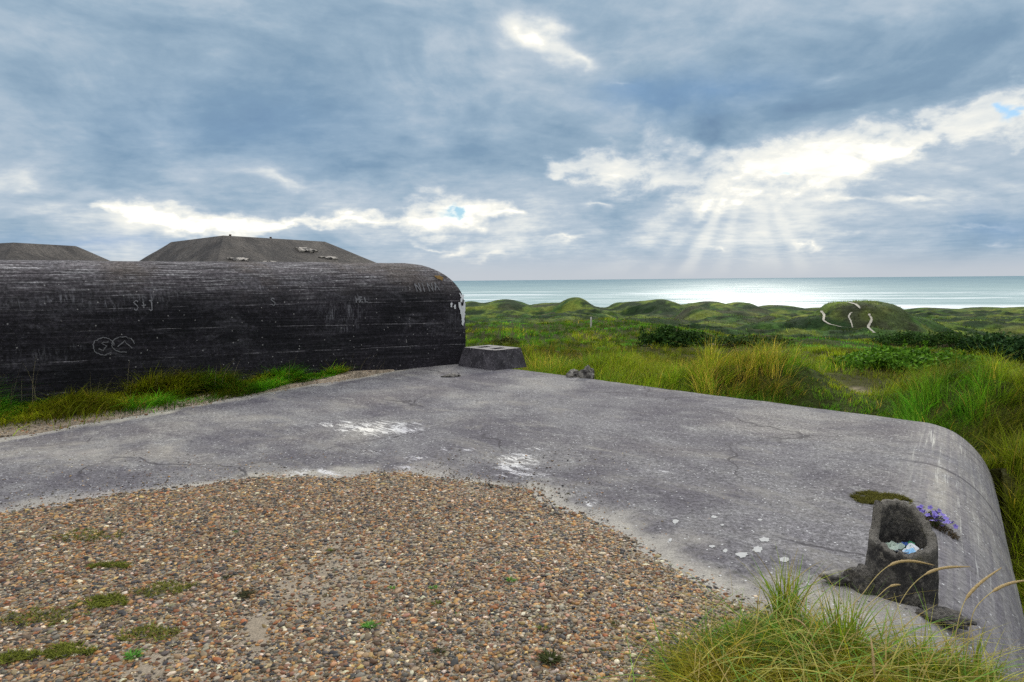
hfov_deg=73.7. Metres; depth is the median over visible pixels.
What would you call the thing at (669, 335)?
shrub
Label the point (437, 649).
gravel weed
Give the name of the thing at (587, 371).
concrete rubble
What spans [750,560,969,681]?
marram tuft
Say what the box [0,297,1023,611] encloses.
ground
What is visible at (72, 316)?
tall bunker
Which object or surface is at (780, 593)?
marram tuft
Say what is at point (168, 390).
verge grass
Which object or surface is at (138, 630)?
thin moss
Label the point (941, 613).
concrete rubble
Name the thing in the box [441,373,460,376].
concrete rubble
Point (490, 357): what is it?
concrete block
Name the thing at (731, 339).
shrub
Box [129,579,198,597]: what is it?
thin moss
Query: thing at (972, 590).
marram tuft
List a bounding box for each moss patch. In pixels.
[0,646,42,666]
[25,638,100,659]
[68,591,129,609]
[85,559,132,568]
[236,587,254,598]
[848,489,914,504]
[924,516,964,540]
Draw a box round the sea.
[453,276,1023,308]
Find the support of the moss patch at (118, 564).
on the gravel at (157, 514)
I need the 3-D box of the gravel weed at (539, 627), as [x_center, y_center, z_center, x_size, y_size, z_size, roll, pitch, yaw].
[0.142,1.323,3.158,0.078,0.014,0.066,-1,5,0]
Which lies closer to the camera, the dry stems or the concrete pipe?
the concrete pipe
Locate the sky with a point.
(462, 140)
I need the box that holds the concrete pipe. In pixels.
[865,498,938,606]
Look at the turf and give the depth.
2.80 m
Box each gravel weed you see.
[122,646,146,660]
[358,620,380,628]
[431,645,445,655]
[534,647,565,664]
[536,625,548,629]
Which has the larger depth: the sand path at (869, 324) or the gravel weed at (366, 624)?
the sand path at (869, 324)
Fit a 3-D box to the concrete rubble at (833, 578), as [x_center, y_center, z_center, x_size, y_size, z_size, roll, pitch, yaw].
[1.751,1.274,3.685,0.182,0.070,0.098,1,5,20]
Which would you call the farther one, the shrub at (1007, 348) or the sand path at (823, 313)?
the sand path at (823, 313)
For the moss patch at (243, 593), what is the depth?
3.52 m
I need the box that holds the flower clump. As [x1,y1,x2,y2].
[917,504,957,528]
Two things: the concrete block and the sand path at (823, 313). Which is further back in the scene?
the sand path at (823, 313)
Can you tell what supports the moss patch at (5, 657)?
on the gravel at (157, 514)
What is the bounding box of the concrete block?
[458,345,526,370]
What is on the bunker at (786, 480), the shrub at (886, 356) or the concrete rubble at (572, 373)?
the concrete rubble at (572, 373)
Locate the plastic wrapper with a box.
[903,548,915,553]
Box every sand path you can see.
[820,311,851,327]
[867,314,875,332]
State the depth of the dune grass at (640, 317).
200.11 m
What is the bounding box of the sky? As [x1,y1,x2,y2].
[0,0,1023,280]
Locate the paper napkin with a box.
[902,543,918,550]
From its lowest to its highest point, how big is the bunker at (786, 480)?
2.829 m
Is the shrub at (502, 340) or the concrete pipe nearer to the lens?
the concrete pipe
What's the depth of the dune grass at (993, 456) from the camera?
11.02 m
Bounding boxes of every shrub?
[487,336,529,344]
[615,324,717,347]
[704,332,806,347]
[827,339,1015,373]
[831,354,907,369]
[869,329,943,346]
[907,326,982,346]
[952,328,1021,355]
[962,332,1023,362]
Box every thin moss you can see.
[0,601,91,626]
[49,526,125,542]
[111,617,183,641]
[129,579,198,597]
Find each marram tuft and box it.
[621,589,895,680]
[732,544,844,622]
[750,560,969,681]
[887,567,1023,681]
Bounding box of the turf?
[579,554,1022,681]
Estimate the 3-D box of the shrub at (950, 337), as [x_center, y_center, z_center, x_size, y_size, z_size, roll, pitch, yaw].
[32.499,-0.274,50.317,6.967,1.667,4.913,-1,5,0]
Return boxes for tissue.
[886,541,904,551]
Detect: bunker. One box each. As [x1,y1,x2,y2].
[0,234,465,403]
[0,364,1023,681]
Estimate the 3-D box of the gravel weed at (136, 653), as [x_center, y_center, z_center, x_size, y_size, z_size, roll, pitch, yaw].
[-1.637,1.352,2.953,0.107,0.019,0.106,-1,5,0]
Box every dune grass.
[465,300,1023,340]
[465,316,1023,391]
[517,334,1023,613]
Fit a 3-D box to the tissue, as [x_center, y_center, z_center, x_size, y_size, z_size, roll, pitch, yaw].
[2.019,1.097,3.631,0.111,0.064,0.064,-2,5,-11]
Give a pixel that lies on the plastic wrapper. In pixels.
(911, 550)
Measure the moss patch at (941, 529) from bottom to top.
0.084 m
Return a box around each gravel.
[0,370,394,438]
[0,448,873,681]
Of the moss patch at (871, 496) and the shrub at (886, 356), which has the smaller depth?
the moss patch at (871, 496)
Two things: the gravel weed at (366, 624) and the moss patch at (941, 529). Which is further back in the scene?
the moss patch at (941, 529)
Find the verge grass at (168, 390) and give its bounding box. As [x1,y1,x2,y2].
[0,360,356,435]
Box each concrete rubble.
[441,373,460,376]
[566,369,579,377]
[578,365,594,378]
[818,569,849,584]
[843,563,877,595]
[916,604,976,629]
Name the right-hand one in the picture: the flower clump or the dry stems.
the flower clump
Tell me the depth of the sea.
1218.81 m
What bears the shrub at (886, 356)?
on the ground at (510, 311)
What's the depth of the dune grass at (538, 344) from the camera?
28.23 m
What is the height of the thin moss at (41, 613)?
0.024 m
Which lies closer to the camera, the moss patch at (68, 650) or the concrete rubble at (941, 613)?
the moss patch at (68, 650)
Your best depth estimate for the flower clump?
4.59 m
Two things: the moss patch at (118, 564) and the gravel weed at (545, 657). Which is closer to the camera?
the gravel weed at (545, 657)
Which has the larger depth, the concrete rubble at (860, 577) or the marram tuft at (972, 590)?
the concrete rubble at (860, 577)
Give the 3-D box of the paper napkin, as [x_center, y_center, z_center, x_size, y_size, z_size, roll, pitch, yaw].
[2.086,1.104,3.572,0.096,0.061,0.068,-3,6,-29]
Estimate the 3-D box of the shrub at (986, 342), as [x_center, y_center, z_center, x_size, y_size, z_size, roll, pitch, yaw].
[18.180,0.043,25.803,2.648,1.136,2.113,-1,5,0]
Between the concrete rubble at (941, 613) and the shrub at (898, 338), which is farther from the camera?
the shrub at (898, 338)
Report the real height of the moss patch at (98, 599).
0.024 m
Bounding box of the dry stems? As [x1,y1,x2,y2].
[10,354,383,404]

